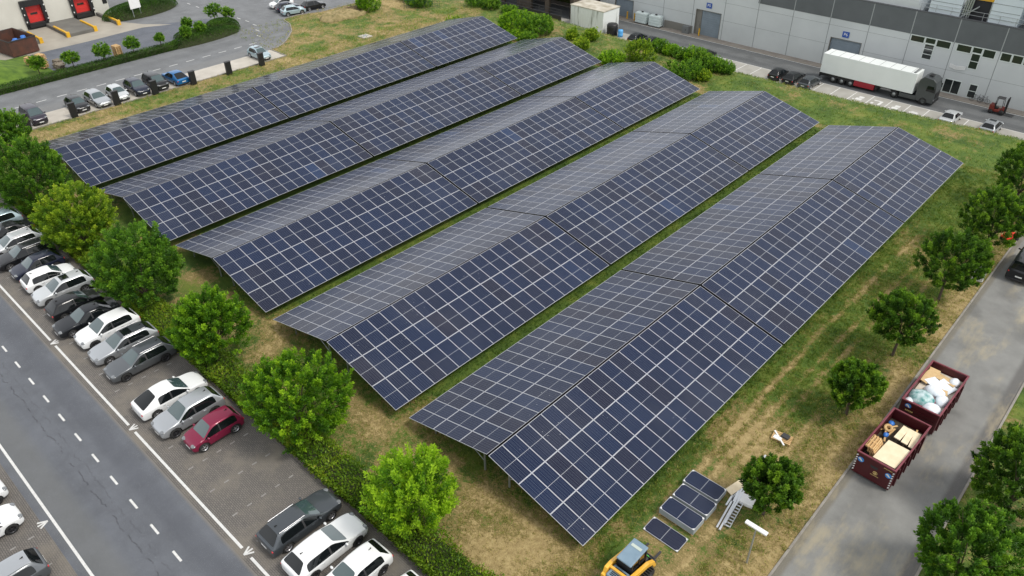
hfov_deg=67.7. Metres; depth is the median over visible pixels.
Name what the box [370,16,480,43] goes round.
solar table
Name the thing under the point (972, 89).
glazed door
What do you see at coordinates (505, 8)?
shrub
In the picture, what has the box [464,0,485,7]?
shrub
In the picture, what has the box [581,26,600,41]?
shrub
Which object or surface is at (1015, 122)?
factory lane
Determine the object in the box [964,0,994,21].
lifting beam
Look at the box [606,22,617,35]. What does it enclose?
water tank
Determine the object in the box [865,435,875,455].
pallet
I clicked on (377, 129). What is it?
solar table
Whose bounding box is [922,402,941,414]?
film bundle
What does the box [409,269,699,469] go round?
solar table
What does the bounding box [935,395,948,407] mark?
film bundle
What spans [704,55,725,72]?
shrub
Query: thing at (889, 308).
broadleaf tree
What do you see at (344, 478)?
hedge
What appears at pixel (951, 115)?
parked car
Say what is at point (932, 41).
window
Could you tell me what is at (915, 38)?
window
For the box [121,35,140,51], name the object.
clipped tree
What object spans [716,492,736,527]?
metal rail
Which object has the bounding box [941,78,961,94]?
glazed door
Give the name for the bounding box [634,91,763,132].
solar table
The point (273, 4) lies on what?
parked car
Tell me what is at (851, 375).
broadleaf tree
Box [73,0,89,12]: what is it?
red door
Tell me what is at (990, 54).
window
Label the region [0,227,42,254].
parked car
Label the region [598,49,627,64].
shrub
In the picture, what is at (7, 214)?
parked car
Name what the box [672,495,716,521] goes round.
module stack
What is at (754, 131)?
solar table
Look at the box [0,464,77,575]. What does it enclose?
parking bays
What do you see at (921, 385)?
packaging waste
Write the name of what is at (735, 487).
board
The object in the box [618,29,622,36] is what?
barrel
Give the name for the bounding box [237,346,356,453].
broadleaf tree
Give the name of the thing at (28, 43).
rusty skip
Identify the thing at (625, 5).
roller door
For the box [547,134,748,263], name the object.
solar table
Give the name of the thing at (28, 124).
charging post
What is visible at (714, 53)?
parked car
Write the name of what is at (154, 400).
parked car
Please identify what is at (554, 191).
solar table
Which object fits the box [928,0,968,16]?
plant housing
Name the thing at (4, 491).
parked car
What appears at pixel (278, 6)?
parked car
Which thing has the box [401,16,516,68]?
solar table
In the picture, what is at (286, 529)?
parked car
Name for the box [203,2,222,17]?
clipped tree
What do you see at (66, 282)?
parked car
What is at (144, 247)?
broadleaf tree
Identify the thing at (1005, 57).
window
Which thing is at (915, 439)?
plank
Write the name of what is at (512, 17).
shrub
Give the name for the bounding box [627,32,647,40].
parked car
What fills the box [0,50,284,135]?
charging bays
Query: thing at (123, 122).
solar table
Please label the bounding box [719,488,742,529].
metal rail
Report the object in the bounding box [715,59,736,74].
shrub
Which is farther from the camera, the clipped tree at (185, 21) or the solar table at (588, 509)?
the clipped tree at (185, 21)
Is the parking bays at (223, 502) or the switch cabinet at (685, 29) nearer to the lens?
the parking bays at (223, 502)
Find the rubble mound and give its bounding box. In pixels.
[320,5,368,22]
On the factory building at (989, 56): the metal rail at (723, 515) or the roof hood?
the roof hood
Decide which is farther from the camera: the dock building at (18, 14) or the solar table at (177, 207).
the dock building at (18, 14)
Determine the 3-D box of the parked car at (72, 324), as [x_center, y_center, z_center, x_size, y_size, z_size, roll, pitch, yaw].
[-32.600,2.125,58.550,2.208,1.542,4.742,29,45,34]
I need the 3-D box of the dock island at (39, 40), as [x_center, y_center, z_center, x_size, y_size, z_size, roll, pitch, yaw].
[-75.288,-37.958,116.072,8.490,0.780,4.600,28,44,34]
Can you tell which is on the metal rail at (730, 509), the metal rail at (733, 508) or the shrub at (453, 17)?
the metal rail at (733, 508)
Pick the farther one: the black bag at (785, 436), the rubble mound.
the rubble mound
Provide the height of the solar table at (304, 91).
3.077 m
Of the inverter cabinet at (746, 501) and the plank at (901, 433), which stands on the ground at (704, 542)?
the inverter cabinet at (746, 501)
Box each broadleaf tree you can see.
[0,108,31,158]
[0,132,74,212]
[27,180,119,252]
[84,218,185,308]
[163,281,253,363]
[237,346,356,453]
[358,442,459,539]
[738,452,804,515]
[826,356,889,415]
[865,286,941,356]
[911,226,995,300]
[913,497,1023,575]
[958,183,1023,248]
[969,421,1023,519]
[993,141,1023,199]
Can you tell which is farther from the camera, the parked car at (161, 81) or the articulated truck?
the articulated truck
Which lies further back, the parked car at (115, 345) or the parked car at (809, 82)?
the parked car at (809, 82)
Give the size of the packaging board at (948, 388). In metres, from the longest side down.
1.100 x 0.900 x 0.071 m
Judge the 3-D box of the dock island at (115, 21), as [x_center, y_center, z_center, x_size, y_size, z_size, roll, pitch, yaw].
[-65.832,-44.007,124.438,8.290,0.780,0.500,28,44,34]
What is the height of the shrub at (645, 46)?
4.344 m
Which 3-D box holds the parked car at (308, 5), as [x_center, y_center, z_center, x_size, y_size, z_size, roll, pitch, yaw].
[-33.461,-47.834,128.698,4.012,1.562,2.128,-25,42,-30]
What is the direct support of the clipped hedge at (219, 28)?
on the ground at (704, 542)
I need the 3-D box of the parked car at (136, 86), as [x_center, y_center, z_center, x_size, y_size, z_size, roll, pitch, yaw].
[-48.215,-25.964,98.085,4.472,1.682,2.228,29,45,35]
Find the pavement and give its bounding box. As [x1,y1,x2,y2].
[540,0,1023,115]
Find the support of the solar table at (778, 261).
on the ground at (704, 542)
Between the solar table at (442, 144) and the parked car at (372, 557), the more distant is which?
the solar table at (442, 144)
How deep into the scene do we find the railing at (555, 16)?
137.13 m
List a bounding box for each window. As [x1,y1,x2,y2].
[632,553,644,573]
[910,34,925,43]
[921,43,934,59]
[925,37,936,44]
[935,39,951,49]
[955,43,972,53]
[967,53,980,69]
[971,46,983,54]
[981,49,996,59]
[999,52,1012,62]
[1010,54,1023,64]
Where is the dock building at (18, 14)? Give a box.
[0,0,108,30]
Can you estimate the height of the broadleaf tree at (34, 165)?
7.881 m
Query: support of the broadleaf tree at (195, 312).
on the ground at (704, 542)
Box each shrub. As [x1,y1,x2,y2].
[355,0,381,12]
[404,0,432,7]
[445,14,462,20]
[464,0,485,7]
[481,0,501,10]
[497,8,538,32]
[497,22,510,29]
[500,4,517,12]
[505,28,522,41]
[518,30,538,39]
[522,13,553,35]
[565,26,579,40]
[572,35,589,49]
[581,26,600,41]
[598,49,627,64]
[623,36,657,61]
[652,37,668,53]
[661,42,680,55]
[663,56,704,80]
[671,46,690,59]
[683,44,707,63]
[693,48,712,67]
[693,68,712,81]
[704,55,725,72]
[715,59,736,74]
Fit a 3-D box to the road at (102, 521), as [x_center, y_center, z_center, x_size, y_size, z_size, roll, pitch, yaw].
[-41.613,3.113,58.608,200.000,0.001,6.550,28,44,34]
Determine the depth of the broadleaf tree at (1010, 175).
70.67 m
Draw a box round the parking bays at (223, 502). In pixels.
[0,195,424,575]
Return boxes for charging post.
[18,112,31,127]
[66,101,78,117]
[109,90,120,105]
[149,79,158,94]
[187,70,196,84]
[224,60,232,74]
[256,52,264,65]
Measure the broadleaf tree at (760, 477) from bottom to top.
4.566 m
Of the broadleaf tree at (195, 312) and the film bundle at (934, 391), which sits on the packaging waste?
the film bundle at (934, 391)
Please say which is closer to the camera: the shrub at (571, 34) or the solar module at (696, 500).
the solar module at (696, 500)
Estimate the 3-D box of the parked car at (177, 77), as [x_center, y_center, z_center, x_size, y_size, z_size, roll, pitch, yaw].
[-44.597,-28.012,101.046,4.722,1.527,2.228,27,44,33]
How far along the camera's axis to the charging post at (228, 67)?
102.85 m
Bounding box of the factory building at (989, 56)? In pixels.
[600,0,1023,110]
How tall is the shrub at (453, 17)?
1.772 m
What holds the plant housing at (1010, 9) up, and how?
on the factory building at (989, 56)
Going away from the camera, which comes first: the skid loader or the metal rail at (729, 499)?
the skid loader
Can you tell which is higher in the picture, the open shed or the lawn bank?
the open shed
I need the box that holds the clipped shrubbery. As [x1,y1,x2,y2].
[102,0,177,21]
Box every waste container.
[851,407,931,489]
[898,360,969,434]
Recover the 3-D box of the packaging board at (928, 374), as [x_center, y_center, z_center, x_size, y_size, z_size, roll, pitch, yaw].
[27.772,5.924,51.036,1.200,0.070,0.600,-29,51,-24]
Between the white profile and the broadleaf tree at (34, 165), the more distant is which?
the broadleaf tree at (34, 165)
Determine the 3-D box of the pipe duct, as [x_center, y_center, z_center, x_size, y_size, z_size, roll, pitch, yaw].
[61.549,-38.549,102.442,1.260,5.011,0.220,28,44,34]
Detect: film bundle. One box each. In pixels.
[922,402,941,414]
[924,385,945,397]
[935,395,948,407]
[949,378,959,388]
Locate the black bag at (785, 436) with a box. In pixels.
[781,433,790,439]
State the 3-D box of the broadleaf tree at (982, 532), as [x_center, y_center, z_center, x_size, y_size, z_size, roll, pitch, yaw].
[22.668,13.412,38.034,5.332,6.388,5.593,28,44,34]
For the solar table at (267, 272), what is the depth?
65.93 m
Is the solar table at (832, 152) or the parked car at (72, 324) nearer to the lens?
the parked car at (72, 324)
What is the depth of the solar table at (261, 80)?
100.68 m
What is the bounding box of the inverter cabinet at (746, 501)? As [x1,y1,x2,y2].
[737,492,755,508]
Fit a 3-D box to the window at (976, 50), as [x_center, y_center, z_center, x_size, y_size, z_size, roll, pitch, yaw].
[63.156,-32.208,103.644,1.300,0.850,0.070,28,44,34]
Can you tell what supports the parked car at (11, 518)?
on the parking bays at (42, 541)
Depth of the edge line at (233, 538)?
46.23 m
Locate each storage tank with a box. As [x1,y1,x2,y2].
[635,11,649,24]
[648,14,662,27]
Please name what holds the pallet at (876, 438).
on the debris
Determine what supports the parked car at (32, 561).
on the parking bays at (42, 541)
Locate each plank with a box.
[894,426,908,440]
[901,428,914,444]
[908,432,920,448]
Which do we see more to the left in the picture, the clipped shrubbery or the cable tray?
the clipped shrubbery
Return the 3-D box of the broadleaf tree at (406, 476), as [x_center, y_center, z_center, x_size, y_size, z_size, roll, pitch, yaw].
[-5.352,11.115,41.330,5.302,6.757,4.949,2,36,4]
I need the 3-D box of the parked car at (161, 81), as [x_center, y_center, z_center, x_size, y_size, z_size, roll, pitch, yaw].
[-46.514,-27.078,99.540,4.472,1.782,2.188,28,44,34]
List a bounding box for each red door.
[25,5,44,22]
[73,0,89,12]
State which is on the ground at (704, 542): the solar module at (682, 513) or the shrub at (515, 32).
the shrub at (515, 32)
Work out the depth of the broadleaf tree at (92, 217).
64.74 m
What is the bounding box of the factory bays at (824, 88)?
[561,17,1023,138]
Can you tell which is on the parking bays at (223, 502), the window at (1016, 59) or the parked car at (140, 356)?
the parked car at (140, 356)
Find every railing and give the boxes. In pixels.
[500,0,560,20]
[920,2,1023,25]
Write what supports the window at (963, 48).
in the factory building at (989, 56)
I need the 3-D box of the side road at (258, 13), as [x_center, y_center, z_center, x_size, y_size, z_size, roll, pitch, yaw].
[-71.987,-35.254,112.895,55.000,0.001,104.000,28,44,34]
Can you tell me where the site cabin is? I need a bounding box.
[570,0,619,32]
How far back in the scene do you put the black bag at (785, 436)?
48.47 m
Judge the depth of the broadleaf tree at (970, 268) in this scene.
57.67 m
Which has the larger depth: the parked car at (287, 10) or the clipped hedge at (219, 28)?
the parked car at (287, 10)
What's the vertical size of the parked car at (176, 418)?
1.682 m
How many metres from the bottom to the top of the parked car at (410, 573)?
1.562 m
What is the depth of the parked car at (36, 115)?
90.01 m
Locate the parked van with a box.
[1005,247,1023,283]
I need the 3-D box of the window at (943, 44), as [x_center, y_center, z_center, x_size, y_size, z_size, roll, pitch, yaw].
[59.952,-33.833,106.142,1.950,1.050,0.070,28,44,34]
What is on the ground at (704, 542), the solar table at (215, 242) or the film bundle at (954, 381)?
the solar table at (215, 242)
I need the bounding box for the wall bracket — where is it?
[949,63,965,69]
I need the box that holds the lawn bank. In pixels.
[0,55,52,84]
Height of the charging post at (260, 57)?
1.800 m
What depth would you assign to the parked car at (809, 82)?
110.05 m
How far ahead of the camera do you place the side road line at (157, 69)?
106.99 m
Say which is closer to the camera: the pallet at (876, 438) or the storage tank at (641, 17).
the pallet at (876, 438)
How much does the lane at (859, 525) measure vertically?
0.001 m
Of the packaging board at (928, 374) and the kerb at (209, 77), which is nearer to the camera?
the packaging board at (928, 374)
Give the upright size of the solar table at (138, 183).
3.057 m
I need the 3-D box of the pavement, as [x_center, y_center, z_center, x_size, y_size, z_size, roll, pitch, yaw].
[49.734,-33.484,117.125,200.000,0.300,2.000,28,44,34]
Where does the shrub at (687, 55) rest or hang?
on the ground at (704, 542)
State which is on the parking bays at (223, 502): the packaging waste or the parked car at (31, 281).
the parked car at (31, 281)
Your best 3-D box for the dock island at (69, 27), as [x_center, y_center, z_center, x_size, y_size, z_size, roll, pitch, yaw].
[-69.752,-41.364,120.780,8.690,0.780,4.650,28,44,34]
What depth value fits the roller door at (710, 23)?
129.16 m
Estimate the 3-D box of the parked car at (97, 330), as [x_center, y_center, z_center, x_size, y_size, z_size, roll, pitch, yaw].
[-30.425,2.900,57.376,2.228,1.607,4.472,27,44,33]
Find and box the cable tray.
[724,502,743,527]
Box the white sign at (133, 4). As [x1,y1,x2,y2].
[128,0,140,16]
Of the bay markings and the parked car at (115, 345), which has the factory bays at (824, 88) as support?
the bay markings
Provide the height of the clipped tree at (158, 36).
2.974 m
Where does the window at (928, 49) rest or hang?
in the factory building at (989, 56)
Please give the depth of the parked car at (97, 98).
94.51 m
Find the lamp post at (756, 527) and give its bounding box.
[745,519,767,563]
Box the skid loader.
[601,538,661,575]
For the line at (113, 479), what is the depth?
47.65 m
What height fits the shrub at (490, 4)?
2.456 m
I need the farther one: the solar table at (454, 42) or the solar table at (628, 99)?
the solar table at (454, 42)
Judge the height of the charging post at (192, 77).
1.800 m
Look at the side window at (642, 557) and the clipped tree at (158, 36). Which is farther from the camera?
the clipped tree at (158, 36)
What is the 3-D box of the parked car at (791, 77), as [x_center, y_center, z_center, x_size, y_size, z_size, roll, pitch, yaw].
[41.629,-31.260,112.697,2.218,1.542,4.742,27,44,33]
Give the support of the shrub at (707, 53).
on the ground at (704, 542)
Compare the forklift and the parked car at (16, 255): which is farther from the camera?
the forklift
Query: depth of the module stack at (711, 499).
44.67 m
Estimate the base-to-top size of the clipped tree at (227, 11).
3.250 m
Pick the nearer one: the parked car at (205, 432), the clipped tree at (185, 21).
the parked car at (205, 432)
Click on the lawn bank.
(17, 68)
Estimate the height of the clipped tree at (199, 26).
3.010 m
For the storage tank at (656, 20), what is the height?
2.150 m
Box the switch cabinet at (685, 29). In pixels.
[682,25,690,33]
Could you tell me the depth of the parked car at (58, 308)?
59.23 m
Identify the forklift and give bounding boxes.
[988,96,1013,116]
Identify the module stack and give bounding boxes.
[659,508,703,535]
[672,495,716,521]
[682,481,725,503]
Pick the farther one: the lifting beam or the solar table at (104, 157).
the lifting beam
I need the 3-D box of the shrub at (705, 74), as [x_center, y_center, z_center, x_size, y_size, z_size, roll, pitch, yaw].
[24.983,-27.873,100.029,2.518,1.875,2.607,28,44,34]
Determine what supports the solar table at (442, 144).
on the ground at (704, 542)
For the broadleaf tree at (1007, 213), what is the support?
on the ground at (704, 542)
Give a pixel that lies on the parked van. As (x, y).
(1015, 271)
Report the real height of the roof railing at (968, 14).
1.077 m
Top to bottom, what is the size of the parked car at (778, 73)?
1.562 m
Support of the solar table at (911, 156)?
on the ground at (704, 542)
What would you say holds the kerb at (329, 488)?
on the ground at (704, 542)
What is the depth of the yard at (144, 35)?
115.19 m
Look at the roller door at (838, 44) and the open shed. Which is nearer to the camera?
the roller door at (838, 44)
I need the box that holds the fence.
[405,0,439,7]
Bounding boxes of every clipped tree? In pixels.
[26,55,46,74]
[60,50,80,65]
[91,41,112,59]
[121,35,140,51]
[152,32,164,46]
[179,25,191,36]
[180,16,192,26]
[193,20,206,31]
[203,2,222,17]
[221,6,234,17]
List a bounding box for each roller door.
[616,0,632,17]
[700,11,720,37]
[829,38,860,53]
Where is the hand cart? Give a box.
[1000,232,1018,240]
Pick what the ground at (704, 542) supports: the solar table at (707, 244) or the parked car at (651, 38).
the solar table at (707, 244)
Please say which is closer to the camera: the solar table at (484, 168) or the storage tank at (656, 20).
the solar table at (484, 168)
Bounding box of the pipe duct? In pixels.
[961,0,974,17]
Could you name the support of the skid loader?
on the ground at (704, 542)
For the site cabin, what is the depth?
132.96 m
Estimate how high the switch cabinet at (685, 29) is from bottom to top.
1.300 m
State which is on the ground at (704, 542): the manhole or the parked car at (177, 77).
the manhole
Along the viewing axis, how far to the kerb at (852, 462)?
49.38 m
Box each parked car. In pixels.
[0,207,22,222]
[0,219,34,238]
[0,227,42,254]
[0,236,56,270]
[0,480,8,503]
[0,502,23,536]
[0,547,50,575]
[9,249,65,280]
[18,102,48,125]
[19,263,75,292]
[31,269,94,306]
[44,288,103,321]
[52,298,120,337]
[63,94,90,112]
[73,306,140,348]
[82,88,111,107]
[87,321,159,364]
[103,336,176,382]
[104,83,129,100]
[123,77,150,96]
[130,371,207,420]
[141,70,168,89]
[150,386,225,438]
[161,70,189,85]
[181,405,244,451]
[247,45,270,59]
[255,488,341,556]
[268,0,293,8]
[274,1,299,11]
[280,4,305,15]
[280,512,367,575]
[300,0,325,10]
[326,538,392,575]
[401,570,418,575]
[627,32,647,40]
[642,36,657,43]
[702,49,716,57]
[767,67,788,80]
[781,71,805,84]
[797,75,821,89]
[938,109,962,123]
[979,118,1003,132]
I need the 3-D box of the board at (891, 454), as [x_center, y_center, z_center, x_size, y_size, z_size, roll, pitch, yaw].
[22.589,9.885,45.440,1.900,0.052,1.350,-30,41,-30]
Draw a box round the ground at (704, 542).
[0,0,1023,575]
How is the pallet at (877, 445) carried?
on the debris
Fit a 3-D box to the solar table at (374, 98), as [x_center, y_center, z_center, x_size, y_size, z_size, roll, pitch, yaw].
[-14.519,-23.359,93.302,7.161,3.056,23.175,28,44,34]
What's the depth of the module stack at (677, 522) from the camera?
43.08 m
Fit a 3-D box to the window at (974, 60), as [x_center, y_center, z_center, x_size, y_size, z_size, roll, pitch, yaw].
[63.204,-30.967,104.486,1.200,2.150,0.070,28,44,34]
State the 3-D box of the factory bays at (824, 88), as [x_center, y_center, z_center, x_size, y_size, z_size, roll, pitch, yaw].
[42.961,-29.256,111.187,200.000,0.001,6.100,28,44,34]
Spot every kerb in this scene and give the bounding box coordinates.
[2,195,428,575]
[32,2,355,129]
[768,241,1023,575]
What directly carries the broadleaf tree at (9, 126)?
on the ground at (704, 542)
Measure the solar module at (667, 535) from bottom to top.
0.035 m
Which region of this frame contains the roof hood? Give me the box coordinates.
[869,0,930,10]
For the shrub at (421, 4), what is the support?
on the ground at (704, 542)
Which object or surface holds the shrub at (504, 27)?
on the ground at (704, 542)
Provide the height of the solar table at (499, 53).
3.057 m
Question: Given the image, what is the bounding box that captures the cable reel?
[883,424,892,432]
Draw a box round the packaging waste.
[915,372,962,410]
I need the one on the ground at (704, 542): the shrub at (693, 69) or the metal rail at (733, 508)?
the shrub at (693, 69)
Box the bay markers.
[8,276,293,568]
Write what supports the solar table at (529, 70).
on the ground at (704, 542)
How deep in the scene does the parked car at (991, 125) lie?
96.51 m
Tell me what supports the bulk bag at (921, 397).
in the waste container at (929, 417)
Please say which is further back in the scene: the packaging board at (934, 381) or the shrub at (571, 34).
the shrub at (571, 34)
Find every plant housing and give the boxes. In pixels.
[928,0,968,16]
[987,0,1023,26]
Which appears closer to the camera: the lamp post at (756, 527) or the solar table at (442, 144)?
the lamp post at (756, 527)
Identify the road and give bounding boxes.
[0,0,354,120]
[0,294,256,575]
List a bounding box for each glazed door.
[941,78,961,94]
[966,83,978,98]
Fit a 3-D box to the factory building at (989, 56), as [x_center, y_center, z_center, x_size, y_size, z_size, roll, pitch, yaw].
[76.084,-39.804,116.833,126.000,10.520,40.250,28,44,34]
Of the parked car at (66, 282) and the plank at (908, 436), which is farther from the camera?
the parked car at (66, 282)
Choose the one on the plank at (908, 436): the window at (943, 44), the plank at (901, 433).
the plank at (901, 433)
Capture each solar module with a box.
[643,517,687,551]
[660,496,704,530]
[672,483,716,515]
[683,470,726,500]
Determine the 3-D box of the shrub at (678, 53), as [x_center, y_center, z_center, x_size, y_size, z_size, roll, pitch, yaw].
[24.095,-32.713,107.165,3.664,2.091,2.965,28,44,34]
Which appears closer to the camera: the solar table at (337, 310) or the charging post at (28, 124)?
the solar table at (337, 310)
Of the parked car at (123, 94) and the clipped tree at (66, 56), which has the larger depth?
the clipped tree at (66, 56)
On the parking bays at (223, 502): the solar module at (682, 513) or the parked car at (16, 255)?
the parked car at (16, 255)
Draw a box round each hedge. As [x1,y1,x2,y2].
[0,17,240,94]
[3,180,504,575]
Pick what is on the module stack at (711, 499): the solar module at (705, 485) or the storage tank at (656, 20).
the solar module at (705, 485)
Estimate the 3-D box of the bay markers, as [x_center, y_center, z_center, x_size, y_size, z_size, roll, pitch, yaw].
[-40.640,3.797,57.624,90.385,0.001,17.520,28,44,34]
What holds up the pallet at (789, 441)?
on the ground at (704, 542)
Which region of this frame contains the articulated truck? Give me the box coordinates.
[819,49,942,104]
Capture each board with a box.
[726,480,742,494]
[873,440,909,468]
[921,370,936,383]
[925,377,943,387]
[929,367,940,374]
[936,374,955,386]
[940,379,956,394]
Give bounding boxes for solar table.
[47,87,251,167]
[54,87,289,187]
[100,120,329,216]
[123,122,373,241]
[176,158,425,276]
[212,163,477,311]
[228,41,399,87]
[254,42,436,118]
[273,207,543,359]
[296,67,477,120]
[326,216,609,409]
[331,67,521,155]
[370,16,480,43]
[384,96,572,162]
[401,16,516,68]
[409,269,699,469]
[427,97,623,202]
[444,37,560,67]
[481,37,600,94]
[487,285,782,545]
[489,131,689,215]
[531,62,651,96]
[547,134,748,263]
[576,62,699,127]
[623,174,831,284]
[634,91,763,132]
[690,91,818,169]
[701,180,903,343]
[760,125,896,179]
[833,127,962,221]
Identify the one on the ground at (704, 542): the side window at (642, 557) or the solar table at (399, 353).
the solar table at (399, 353)
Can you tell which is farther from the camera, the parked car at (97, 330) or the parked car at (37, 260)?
the parked car at (37, 260)
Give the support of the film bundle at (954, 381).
on the packaging waste
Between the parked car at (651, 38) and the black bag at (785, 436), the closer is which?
the black bag at (785, 436)
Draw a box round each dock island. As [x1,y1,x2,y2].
[18,29,43,43]
[46,18,97,37]
[96,12,120,25]
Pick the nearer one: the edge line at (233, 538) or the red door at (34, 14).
the edge line at (233, 538)
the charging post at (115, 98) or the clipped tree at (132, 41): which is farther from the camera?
the clipped tree at (132, 41)
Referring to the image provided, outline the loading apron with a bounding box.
[0,16,170,59]
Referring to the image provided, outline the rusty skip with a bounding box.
[0,28,39,56]
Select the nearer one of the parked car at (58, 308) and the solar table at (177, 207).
the parked car at (58, 308)
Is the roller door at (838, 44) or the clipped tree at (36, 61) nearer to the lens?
the clipped tree at (36, 61)
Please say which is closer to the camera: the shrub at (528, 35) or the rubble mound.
the shrub at (528, 35)
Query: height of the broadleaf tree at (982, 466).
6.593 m
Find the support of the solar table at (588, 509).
on the ground at (704, 542)
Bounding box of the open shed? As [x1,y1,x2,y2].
[501,0,599,17]
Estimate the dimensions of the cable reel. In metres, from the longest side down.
0.560 x 0.552 x 0.120 m
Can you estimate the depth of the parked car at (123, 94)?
96.09 m
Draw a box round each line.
[0,285,269,575]
[1,346,181,561]
[2,3,260,111]
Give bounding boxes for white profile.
[774,430,784,445]
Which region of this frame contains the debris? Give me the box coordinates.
[863,418,922,454]
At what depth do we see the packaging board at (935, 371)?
51.52 m
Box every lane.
[506,0,1023,132]
[772,234,1023,575]
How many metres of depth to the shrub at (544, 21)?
115.49 m
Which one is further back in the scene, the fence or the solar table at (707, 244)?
the fence
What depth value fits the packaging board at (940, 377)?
50.99 m
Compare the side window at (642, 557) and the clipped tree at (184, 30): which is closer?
the side window at (642, 557)
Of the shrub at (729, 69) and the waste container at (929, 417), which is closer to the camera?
the waste container at (929, 417)
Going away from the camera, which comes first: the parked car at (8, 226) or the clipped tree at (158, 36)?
the parked car at (8, 226)
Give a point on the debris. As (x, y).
(900, 425)
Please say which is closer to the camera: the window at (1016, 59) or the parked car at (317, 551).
the parked car at (317, 551)
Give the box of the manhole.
[359,34,371,38]
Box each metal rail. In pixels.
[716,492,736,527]
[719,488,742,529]
[724,490,744,523]
[725,493,734,505]
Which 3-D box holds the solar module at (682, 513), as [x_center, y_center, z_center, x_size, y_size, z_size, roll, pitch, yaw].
[9.652,12.784,43.385,2.280,0.035,1.130,28,44,34]
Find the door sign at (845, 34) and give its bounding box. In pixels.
[842,31,849,37]
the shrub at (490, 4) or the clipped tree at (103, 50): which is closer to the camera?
the clipped tree at (103, 50)
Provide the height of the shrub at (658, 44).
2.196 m
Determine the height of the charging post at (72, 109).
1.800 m
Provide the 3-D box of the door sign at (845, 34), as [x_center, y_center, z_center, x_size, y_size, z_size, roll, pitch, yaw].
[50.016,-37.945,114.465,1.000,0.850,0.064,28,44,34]
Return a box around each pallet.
[771,430,792,445]
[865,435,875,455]
[868,436,881,456]
[871,438,883,454]
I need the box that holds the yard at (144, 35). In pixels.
[28,19,210,70]
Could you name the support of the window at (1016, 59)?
in the factory building at (989, 56)
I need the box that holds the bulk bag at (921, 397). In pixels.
[907,389,935,405]
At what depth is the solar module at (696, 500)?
44.14 m
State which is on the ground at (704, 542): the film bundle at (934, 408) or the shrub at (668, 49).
the shrub at (668, 49)
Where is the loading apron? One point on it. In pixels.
(52, 39)
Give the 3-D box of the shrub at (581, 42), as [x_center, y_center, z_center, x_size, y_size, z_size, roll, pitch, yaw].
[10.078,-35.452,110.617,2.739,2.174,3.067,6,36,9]
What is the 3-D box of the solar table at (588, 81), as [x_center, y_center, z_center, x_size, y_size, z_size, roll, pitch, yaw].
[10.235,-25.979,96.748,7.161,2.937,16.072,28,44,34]
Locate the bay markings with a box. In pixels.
[622,20,1023,133]
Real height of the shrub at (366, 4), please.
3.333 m
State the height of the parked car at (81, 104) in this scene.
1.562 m

